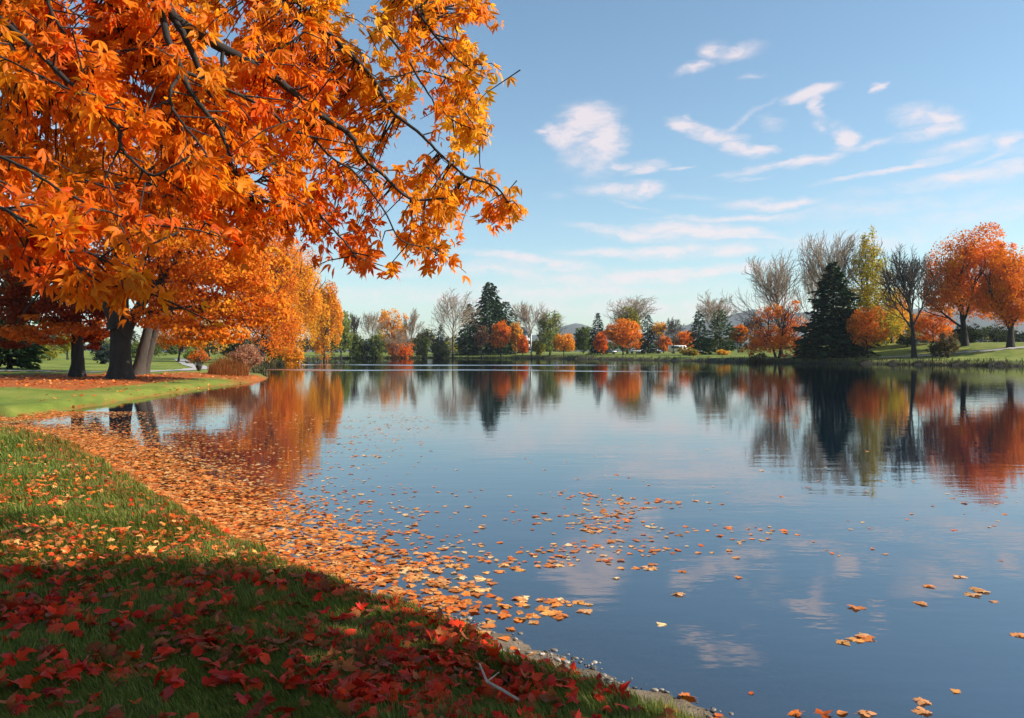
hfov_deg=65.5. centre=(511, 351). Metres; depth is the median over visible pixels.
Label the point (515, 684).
fallen leaf
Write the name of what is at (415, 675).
fallen leaf
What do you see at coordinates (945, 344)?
brown bush
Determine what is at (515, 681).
fallen leaf
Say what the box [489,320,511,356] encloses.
maple tree
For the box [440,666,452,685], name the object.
fallen leaf
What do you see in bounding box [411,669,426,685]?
fallen leaf
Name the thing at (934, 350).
brown bush
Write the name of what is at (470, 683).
fallen leaf
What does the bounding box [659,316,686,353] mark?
bare tree
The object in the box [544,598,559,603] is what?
floating leaf
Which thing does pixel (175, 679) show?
fallen leaf
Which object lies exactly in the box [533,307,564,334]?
bare tree
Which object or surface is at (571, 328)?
hills
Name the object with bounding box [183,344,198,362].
green shrub
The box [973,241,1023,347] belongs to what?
maple tree
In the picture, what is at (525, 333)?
pale building
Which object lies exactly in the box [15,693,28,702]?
fallen leaf
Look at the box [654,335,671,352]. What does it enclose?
maple tree
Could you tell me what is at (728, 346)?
pine tree
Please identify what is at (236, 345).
dark bush
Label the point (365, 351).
dark bush
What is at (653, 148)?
sky
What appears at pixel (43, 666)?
fallen leaf
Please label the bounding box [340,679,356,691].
fallen leaf
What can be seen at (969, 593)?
floating leaf
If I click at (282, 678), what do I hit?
fallen leaf
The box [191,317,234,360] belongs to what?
maple tree
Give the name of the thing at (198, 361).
twiggy shrub
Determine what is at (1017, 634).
floating leaf
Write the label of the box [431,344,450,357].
dark bush
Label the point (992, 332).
dark bush
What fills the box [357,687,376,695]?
fallen leaf
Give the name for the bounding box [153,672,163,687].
fallen leaf
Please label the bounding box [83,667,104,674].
fallen leaf
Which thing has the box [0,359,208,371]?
path
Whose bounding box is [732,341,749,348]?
pale building
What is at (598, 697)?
fallen leaf
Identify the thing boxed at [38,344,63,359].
green shrub
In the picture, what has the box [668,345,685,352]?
parked van
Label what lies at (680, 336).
maple tree
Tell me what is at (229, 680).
fallen leaf
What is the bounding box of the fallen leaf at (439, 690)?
[430,688,442,701]
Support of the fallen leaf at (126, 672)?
on the grass at (193, 695)
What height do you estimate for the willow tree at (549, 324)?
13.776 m
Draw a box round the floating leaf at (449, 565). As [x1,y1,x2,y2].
[445,563,454,567]
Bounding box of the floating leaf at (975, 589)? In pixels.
[969,587,985,591]
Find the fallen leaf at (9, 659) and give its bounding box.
[0,653,16,668]
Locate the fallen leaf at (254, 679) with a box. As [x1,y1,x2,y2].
[240,677,259,685]
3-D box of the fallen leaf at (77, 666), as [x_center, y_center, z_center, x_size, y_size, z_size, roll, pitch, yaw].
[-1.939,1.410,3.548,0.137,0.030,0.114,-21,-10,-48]
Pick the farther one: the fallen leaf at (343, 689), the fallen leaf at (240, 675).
the fallen leaf at (240, 675)
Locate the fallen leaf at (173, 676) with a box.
[164,671,178,685]
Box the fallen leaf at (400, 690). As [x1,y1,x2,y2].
[395,683,414,694]
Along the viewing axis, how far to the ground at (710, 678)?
6.07 m
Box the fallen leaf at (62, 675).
[55,672,77,681]
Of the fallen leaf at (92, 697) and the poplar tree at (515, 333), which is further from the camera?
the poplar tree at (515, 333)
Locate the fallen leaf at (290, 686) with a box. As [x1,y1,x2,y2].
[283,681,296,690]
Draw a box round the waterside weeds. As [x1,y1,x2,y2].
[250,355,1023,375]
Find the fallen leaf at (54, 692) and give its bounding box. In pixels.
[47,688,70,694]
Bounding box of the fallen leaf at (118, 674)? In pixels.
[106,673,127,683]
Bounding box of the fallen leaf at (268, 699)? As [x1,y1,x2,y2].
[258,690,276,706]
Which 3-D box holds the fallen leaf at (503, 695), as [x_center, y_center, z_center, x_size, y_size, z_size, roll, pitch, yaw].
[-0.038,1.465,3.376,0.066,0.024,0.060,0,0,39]
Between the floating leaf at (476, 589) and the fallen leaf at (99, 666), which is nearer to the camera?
the fallen leaf at (99, 666)
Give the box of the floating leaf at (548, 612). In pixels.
[540,609,556,615]
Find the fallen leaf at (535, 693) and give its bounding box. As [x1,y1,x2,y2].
[531,689,550,702]
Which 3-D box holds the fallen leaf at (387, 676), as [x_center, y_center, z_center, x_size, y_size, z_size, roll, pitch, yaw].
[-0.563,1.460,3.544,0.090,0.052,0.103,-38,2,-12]
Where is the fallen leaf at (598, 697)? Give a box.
[593,694,604,702]
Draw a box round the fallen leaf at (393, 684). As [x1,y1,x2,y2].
[380,681,403,694]
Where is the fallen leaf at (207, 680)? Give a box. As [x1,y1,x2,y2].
[202,675,221,687]
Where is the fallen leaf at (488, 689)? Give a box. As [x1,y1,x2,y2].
[480,678,501,698]
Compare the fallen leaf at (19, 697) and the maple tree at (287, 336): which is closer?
the fallen leaf at (19, 697)
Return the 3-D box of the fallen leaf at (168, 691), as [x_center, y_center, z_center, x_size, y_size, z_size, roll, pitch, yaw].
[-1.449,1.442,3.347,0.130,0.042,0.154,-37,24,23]
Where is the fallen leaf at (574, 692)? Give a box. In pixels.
[564,688,578,699]
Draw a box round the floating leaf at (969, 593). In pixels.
[965,592,981,596]
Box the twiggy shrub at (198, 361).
[187,346,211,370]
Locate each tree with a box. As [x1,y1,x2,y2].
[0,0,527,328]
[0,212,109,376]
[0,219,50,369]
[21,127,292,378]
[55,333,70,359]
[107,239,232,374]
[139,308,204,361]
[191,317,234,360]
[220,235,304,361]
[264,237,325,352]
[303,280,343,360]
[329,310,352,358]
[348,312,360,345]
[359,311,389,355]
[374,308,408,355]
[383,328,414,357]
[402,310,425,356]
[414,327,438,345]
[428,288,482,356]
[431,324,450,356]
[454,304,487,355]
[459,282,517,355]
[473,325,489,357]
[484,301,525,354]
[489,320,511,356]
[509,321,522,354]
[510,300,546,356]
[516,334,528,354]
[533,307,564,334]
[536,310,567,354]
[550,332,575,354]
[573,326,590,353]
[585,313,607,354]
[593,331,607,354]
[604,295,661,353]
[604,318,647,354]
[610,305,641,353]
[636,315,660,353]
[649,321,667,352]
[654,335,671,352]
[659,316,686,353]
[674,330,694,346]
[685,311,712,353]
[696,290,737,346]
[702,309,741,352]
[716,247,805,354]
[728,324,750,352]
[739,299,812,357]
[741,315,766,340]
[785,261,882,359]
[787,259,824,321]
[793,230,876,297]
[819,226,916,346]
[844,305,891,357]
[873,244,948,357]
[875,290,909,343]
[887,312,921,341]
[911,222,1006,345]
[913,305,955,342]
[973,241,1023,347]
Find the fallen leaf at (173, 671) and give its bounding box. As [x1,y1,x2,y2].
[160,666,176,676]
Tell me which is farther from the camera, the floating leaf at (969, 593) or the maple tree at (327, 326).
the maple tree at (327, 326)
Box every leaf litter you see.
[0,370,263,407]
[0,425,679,717]
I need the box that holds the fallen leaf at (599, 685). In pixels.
[592,682,615,695]
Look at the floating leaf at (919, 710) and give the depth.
3.98 m
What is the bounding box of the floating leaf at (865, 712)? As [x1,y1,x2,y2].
[854,710,876,716]
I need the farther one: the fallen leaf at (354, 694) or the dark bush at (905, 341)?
the dark bush at (905, 341)
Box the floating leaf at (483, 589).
[479,587,493,592]
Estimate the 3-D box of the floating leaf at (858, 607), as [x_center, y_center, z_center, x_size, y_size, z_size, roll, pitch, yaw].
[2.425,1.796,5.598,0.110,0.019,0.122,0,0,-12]
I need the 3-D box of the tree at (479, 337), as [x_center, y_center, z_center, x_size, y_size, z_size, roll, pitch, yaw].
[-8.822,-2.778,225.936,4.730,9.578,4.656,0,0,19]
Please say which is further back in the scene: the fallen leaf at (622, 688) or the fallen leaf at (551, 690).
the fallen leaf at (622, 688)
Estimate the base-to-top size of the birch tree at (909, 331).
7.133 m
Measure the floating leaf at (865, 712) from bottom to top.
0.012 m
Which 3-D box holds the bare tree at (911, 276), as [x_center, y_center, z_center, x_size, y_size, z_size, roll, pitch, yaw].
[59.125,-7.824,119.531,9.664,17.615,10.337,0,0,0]
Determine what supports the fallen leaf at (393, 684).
on the ground at (710, 678)
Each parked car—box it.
[601,349,616,353]
[629,348,640,353]
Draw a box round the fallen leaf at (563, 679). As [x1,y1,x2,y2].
[555,675,572,686]
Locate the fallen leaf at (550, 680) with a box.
[543,670,558,687]
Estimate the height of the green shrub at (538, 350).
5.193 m
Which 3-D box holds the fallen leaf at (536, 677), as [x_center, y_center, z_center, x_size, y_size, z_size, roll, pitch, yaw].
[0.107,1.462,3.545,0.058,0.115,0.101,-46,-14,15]
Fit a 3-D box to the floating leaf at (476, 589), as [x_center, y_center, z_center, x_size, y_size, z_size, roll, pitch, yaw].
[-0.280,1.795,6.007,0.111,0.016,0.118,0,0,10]
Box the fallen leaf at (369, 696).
[364,691,376,704]
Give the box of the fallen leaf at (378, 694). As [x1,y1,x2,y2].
[370,690,387,700]
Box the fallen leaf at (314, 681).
[307,677,332,686]
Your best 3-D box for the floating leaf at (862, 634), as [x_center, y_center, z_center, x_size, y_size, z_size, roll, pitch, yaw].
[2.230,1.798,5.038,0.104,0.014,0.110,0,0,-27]
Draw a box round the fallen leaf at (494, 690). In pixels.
[491,685,499,696]
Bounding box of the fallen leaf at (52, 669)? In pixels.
[39,667,58,674]
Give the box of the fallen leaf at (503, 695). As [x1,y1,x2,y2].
[495,692,508,699]
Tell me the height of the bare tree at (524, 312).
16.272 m
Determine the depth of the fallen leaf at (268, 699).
3.39 m
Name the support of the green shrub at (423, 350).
on the ground at (710, 678)
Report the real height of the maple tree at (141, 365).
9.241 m
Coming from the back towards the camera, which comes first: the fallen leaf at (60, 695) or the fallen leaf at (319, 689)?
the fallen leaf at (319, 689)
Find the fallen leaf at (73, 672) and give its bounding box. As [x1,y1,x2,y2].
[64,668,81,681]
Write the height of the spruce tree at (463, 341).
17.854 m
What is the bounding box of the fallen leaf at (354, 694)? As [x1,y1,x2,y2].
[341,692,357,697]
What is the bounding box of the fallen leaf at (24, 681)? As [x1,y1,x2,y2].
[4,675,33,688]
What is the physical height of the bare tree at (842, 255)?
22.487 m
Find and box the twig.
[479,663,520,701]
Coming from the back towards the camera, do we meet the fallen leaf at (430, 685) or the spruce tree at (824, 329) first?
the spruce tree at (824, 329)
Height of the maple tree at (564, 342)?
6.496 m
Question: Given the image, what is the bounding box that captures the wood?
[24,326,1023,354]
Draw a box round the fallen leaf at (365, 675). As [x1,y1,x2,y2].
[355,672,370,681]
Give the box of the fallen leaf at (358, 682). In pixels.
[352,676,373,692]
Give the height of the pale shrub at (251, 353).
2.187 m
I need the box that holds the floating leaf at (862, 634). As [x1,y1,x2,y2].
[854,632,870,637]
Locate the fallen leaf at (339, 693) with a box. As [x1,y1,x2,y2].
[330,689,353,704]
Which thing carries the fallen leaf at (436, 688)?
on the grass at (193, 695)
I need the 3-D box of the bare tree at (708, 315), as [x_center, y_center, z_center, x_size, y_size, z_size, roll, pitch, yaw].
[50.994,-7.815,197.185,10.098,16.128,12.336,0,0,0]
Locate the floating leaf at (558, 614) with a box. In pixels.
[554,612,567,617]
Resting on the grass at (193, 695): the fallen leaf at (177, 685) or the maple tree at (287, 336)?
the fallen leaf at (177, 685)
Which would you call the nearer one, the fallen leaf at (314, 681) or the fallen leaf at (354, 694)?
the fallen leaf at (354, 694)
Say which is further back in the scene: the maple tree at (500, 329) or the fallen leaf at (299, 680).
the maple tree at (500, 329)
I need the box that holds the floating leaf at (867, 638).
[855,635,876,641]
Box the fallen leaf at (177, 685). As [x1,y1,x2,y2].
[163,677,188,687]
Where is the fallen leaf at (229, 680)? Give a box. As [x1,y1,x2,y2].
[222,672,239,682]
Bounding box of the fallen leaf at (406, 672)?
[398,668,415,682]
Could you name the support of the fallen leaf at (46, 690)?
on the ground at (710, 678)
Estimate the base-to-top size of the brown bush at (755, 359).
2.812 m
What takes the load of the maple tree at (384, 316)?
on the ground at (710, 678)
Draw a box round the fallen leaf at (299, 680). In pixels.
[290,676,310,684]
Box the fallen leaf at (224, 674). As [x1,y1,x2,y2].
[208,667,235,679]
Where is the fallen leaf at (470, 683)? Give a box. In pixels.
[464,681,479,686]
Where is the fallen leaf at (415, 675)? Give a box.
[413,669,426,684]
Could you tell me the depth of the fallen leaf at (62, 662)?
3.60 m
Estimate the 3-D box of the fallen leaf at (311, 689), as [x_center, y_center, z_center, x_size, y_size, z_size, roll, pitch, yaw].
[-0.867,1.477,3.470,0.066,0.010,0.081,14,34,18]
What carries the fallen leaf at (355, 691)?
on the ground at (710, 678)
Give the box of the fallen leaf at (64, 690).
[49,688,70,693]
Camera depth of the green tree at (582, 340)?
238.73 m
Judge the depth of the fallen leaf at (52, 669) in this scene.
3.52 m
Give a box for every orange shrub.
[282,347,305,364]
[715,349,730,354]
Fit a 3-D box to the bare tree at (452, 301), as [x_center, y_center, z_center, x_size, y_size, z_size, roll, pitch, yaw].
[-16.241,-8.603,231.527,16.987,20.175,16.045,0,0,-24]
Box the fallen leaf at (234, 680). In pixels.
[230,676,248,689]
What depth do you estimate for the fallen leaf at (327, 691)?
3.44 m
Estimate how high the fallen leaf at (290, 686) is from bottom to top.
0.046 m
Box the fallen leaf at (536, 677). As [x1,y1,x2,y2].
[526,670,544,690]
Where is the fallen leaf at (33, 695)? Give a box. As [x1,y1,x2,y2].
[26,691,40,701]
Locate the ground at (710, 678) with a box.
[0,342,1023,717]
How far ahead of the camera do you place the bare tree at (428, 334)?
248.95 m
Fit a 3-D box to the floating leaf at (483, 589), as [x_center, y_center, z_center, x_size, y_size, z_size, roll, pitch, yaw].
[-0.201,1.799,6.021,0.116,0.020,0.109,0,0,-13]
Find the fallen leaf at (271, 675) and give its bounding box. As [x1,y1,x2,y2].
[262,670,278,681]
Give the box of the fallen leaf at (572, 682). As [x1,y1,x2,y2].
[562,679,577,689]
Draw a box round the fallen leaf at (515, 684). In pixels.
[507,679,526,693]
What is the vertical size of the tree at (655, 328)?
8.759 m
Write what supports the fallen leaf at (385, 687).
on the fallen leaf at (393, 684)
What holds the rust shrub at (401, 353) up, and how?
on the ground at (710, 678)
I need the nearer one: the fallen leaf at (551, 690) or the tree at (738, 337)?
the fallen leaf at (551, 690)
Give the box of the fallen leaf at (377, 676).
[367,672,385,679]
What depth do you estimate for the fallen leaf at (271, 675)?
3.58 m
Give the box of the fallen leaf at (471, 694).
[462,692,474,698]
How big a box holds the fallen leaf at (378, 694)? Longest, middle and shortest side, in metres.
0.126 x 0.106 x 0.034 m
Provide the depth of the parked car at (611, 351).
225.15 m
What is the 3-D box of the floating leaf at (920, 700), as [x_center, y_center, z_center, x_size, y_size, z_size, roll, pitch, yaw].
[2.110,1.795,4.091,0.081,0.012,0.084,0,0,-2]
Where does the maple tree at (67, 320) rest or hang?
on the ground at (710, 678)
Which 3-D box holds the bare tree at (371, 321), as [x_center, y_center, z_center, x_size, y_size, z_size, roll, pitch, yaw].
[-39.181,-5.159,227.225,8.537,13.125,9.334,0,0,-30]
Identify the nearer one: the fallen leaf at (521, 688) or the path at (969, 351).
the fallen leaf at (521, 688)
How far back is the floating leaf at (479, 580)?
6.28 m
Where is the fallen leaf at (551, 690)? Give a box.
[539,685,563,706]
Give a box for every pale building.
[521,327,531,351]
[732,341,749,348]
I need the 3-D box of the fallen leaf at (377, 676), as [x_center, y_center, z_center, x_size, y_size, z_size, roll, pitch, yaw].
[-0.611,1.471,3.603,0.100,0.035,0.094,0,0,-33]
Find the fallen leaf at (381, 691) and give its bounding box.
[374,688,383,697]
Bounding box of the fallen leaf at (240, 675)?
[229,671,248,681]
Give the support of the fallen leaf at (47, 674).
on the ground at (710, 678)
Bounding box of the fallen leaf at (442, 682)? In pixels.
[432,677,453,686]
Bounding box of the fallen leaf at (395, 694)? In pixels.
[386,688,397,703]
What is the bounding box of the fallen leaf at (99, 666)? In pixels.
[91,662,104,667]
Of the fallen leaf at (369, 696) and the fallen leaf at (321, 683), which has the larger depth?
the fallen leaf at (321, 683)
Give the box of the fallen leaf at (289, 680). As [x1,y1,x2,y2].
[283,673,302,688]
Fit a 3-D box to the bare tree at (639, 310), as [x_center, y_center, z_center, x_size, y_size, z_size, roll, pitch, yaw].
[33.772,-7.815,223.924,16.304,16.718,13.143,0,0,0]
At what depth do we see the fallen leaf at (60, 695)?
3.25 m
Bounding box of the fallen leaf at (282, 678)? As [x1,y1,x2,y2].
[278,672,288,686]
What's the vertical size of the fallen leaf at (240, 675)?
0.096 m
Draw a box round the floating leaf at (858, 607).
[848,604,865,609]
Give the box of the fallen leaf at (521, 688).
[517,685,534,695]
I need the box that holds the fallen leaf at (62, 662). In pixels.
[53,658,77,669]
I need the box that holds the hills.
[47,305,1023,351]
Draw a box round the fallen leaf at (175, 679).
[166,676,182,686]
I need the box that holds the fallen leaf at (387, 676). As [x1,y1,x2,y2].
[376,670,389,684]
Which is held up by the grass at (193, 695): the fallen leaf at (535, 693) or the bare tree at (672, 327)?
the fallen leaf at (535, 693)
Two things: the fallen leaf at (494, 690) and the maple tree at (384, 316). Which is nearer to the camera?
the fallen leaf at (494, 690)
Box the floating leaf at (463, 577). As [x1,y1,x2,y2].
[453,575,466,579]
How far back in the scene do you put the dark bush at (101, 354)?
75.67 m
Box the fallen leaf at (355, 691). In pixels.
[352,687,369,697]
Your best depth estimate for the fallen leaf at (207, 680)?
3.54 m
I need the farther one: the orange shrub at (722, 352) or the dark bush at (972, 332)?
the orange shrub at (722, 352)
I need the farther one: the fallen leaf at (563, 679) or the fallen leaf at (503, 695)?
the fallen leaf at (563, 679)
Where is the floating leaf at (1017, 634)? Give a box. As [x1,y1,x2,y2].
[1010,632,1023,636]
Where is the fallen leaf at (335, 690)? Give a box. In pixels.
[332,682,347,691]
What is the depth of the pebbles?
4.63 m
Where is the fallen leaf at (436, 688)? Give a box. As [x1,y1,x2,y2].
[425,682,450,699]
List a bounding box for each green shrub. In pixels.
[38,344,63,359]
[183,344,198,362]
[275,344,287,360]
[346,331,363,358]
[367,328,387,357]
[413,335,431,357]
[532,339,545,354]
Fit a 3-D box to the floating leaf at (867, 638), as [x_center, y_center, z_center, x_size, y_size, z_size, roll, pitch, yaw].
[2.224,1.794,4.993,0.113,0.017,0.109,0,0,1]
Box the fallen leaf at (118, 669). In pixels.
[107,667,123,674]
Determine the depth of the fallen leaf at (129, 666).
3.63 m
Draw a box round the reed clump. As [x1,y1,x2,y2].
[204,353,252,375]
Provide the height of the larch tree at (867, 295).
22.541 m
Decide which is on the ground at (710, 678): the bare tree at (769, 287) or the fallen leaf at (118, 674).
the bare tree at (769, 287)
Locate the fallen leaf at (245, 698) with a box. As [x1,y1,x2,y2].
[233,691,251,704]
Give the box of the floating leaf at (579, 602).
[572,600,584,604]
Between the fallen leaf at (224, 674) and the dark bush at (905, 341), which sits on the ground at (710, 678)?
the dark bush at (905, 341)
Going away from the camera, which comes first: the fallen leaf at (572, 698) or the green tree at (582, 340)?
the fallen leaf at (572, 698)
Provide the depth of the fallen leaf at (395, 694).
3.34 m
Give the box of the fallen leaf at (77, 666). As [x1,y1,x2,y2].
[68,660,87,669]
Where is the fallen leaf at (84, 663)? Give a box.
[71,655,88,674]
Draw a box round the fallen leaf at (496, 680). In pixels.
[489,677,502,687]
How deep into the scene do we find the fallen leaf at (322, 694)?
3.41 m
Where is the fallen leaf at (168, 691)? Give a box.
[159,681,177,701]
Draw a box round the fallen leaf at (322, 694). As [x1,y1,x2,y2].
[314,688,326,698]
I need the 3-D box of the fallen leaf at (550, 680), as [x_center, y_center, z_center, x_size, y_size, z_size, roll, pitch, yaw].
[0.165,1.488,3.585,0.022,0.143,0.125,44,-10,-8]
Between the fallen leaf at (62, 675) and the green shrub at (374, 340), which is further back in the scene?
the green shrub at (374, 340)
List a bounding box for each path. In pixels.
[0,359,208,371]
[890,346,1023,356]
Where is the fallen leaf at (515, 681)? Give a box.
[510,672,523,686]
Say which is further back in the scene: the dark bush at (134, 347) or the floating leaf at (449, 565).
the dark bush at (134, 347)
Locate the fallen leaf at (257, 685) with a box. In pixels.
[243,679,264,691]
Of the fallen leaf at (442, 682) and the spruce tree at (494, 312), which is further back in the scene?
the spruce tree at (494, 312)
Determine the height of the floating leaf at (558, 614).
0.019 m
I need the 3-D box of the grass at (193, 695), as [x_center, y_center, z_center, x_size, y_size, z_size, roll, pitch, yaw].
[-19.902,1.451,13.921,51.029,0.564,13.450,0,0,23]
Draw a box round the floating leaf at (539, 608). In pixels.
[531,605,544,612]
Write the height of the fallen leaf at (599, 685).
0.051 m
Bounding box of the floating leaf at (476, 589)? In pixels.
[468,587,480,592]
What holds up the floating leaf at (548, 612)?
on the water
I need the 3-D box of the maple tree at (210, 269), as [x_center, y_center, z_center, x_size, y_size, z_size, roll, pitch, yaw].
[-19.451,-5.392,41.607,15.948,14.204,11.062,0,0,0]
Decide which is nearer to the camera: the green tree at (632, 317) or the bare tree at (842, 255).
the bare tree at (842, 255)
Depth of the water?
10.81 m
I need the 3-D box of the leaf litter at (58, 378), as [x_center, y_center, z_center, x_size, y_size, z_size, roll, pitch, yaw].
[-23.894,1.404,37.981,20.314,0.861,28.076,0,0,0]
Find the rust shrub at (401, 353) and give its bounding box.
[387,344,413,357]
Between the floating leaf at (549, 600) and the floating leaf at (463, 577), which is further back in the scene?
the floating leaf at (463, 577)
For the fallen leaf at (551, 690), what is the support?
on the grass at (193, 695)
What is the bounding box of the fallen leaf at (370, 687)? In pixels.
[358,684,378,696]
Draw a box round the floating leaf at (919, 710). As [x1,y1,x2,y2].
[911,706,931,717]
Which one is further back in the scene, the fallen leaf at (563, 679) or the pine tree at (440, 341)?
the pine tree at (440, 341)
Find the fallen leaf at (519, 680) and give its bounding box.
[512,676,523,684]
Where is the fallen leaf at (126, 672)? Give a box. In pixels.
[113,667,139,678]
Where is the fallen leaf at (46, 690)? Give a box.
[40,684,57,698]
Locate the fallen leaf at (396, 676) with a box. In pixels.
[389,674,400,679]
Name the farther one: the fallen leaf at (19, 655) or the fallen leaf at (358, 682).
the fallen leaf at (19, 655)
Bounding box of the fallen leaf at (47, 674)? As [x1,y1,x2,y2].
[30,669,52,685]
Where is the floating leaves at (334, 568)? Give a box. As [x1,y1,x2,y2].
[0,410,1017,717]
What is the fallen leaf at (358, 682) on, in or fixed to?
on the ground at (710, 678)
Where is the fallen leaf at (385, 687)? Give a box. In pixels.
[377,681,392,695]
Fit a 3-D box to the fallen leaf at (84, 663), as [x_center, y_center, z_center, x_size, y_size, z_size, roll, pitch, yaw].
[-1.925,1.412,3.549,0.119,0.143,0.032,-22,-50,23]
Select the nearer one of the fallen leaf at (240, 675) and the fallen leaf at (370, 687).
the fallen leaf at (370, 687)
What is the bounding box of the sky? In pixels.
[0,0,1023,343]
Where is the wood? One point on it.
(609, 346)
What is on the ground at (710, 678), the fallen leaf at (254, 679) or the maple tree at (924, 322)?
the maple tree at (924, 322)
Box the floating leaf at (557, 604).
[551,602,562,606]
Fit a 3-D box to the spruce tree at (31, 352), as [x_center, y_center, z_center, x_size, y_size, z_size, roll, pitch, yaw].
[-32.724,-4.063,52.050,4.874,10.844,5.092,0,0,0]
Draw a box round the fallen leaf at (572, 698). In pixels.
[566,696,578,703]
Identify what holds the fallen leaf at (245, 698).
on the ground at (710, 678)
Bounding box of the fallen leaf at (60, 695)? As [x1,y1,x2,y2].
[54,684,69,699]
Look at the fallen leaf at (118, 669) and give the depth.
3.58 m
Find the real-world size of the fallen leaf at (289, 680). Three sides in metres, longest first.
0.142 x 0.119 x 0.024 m
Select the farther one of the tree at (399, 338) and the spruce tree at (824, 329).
the tree at (399, 338)
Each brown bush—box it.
[746,352,772,362]
[925,342,944,356]
[937,330,960,357]
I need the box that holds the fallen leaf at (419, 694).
[409,692,425,701]
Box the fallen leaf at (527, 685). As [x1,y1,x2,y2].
[509,679,531,693]
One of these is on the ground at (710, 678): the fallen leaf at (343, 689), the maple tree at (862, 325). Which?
the maple tree at (862, 325)
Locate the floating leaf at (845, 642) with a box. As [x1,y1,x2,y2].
[836,640,850,645]
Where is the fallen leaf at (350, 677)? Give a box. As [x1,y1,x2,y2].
[335,669,363,684]
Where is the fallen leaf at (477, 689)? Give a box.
[473,687,484,692]
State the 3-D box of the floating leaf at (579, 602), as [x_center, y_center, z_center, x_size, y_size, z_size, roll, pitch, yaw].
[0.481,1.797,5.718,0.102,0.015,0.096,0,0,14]
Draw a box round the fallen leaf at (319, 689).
[314,684,326,692]
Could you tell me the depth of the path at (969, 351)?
120.03 m
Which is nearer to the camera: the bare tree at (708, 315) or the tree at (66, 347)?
the tree at (66, 347)
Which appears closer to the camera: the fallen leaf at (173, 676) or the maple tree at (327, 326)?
the fallen leaf at (173, 676)
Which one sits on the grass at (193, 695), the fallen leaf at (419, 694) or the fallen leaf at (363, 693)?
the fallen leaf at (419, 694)
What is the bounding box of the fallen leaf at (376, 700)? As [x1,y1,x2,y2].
[368,696,386,703]
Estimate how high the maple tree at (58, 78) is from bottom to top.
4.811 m
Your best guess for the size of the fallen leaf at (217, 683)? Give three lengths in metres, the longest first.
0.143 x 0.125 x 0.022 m
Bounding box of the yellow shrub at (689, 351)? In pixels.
[677,347,698,355]
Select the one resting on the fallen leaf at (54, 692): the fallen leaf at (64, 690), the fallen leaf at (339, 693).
the fallen leaf at (64, 690)
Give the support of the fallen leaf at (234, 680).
on the ground at (710, 678)
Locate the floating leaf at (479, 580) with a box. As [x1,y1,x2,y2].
[474,577,486,582]
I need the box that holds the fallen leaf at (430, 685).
[416,680,446,692]
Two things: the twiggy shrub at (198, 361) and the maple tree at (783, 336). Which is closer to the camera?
the twiggy shrub at (198, 361)
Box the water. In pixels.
[0,358,1023,717]
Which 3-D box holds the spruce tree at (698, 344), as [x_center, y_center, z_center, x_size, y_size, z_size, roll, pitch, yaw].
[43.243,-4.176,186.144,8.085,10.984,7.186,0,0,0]
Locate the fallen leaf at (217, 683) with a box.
[205,682,228,686]
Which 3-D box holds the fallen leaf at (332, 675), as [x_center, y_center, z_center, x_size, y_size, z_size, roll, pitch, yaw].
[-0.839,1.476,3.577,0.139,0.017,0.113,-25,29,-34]
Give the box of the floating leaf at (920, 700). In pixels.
[914,697,931,705]
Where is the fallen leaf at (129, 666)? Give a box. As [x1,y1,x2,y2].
[121,660,142,673]
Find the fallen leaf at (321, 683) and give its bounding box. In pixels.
[310,679,330,693]
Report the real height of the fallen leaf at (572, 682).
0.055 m
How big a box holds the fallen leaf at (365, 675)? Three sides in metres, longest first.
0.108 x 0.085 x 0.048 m
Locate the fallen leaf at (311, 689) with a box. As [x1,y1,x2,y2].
[307,686,318,696]
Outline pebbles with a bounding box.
[364,576,740,717]
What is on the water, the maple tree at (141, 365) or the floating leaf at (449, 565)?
the floating leaf at (449, 565)
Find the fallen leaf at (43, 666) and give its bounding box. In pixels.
[34,663,45,674]
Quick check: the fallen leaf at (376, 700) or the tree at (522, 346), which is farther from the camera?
the tree at (522, 346)
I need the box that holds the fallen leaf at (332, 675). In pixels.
[317,671,338,686]
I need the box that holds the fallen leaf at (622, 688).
[608,680,631,698]
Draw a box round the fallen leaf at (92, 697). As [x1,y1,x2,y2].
[87,695,102,701]
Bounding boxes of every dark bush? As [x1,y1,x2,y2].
[90,343,109,363]
[101,336,178,357]
[217,338,259,356]
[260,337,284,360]
[358,340,378,357]
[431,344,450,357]
[895,335,919,346]
[952,322,987,342]
[977,323,1023,341]
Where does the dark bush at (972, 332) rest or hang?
on the ground at (710, 678)
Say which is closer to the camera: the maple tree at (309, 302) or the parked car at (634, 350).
the maple tree at (309, 302)
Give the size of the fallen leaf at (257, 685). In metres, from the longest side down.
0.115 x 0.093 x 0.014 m
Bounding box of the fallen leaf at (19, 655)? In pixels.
[13,648,30,660]
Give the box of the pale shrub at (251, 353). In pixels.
[228,343,265,373]
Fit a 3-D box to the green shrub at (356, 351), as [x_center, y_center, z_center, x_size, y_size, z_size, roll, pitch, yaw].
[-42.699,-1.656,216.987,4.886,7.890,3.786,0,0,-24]
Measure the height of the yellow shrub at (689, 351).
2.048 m
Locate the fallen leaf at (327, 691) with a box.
[315,684,333,701]
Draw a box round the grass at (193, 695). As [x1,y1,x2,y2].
[0,425,707,717]
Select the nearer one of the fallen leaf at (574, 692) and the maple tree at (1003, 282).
the fallen leaf at (574, 692)
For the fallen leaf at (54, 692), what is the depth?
3.26 m
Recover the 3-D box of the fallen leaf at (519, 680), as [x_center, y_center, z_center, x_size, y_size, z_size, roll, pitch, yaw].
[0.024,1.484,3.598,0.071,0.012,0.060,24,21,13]
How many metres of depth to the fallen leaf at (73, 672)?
3.44 m
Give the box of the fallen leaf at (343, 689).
[337,687,350,699]

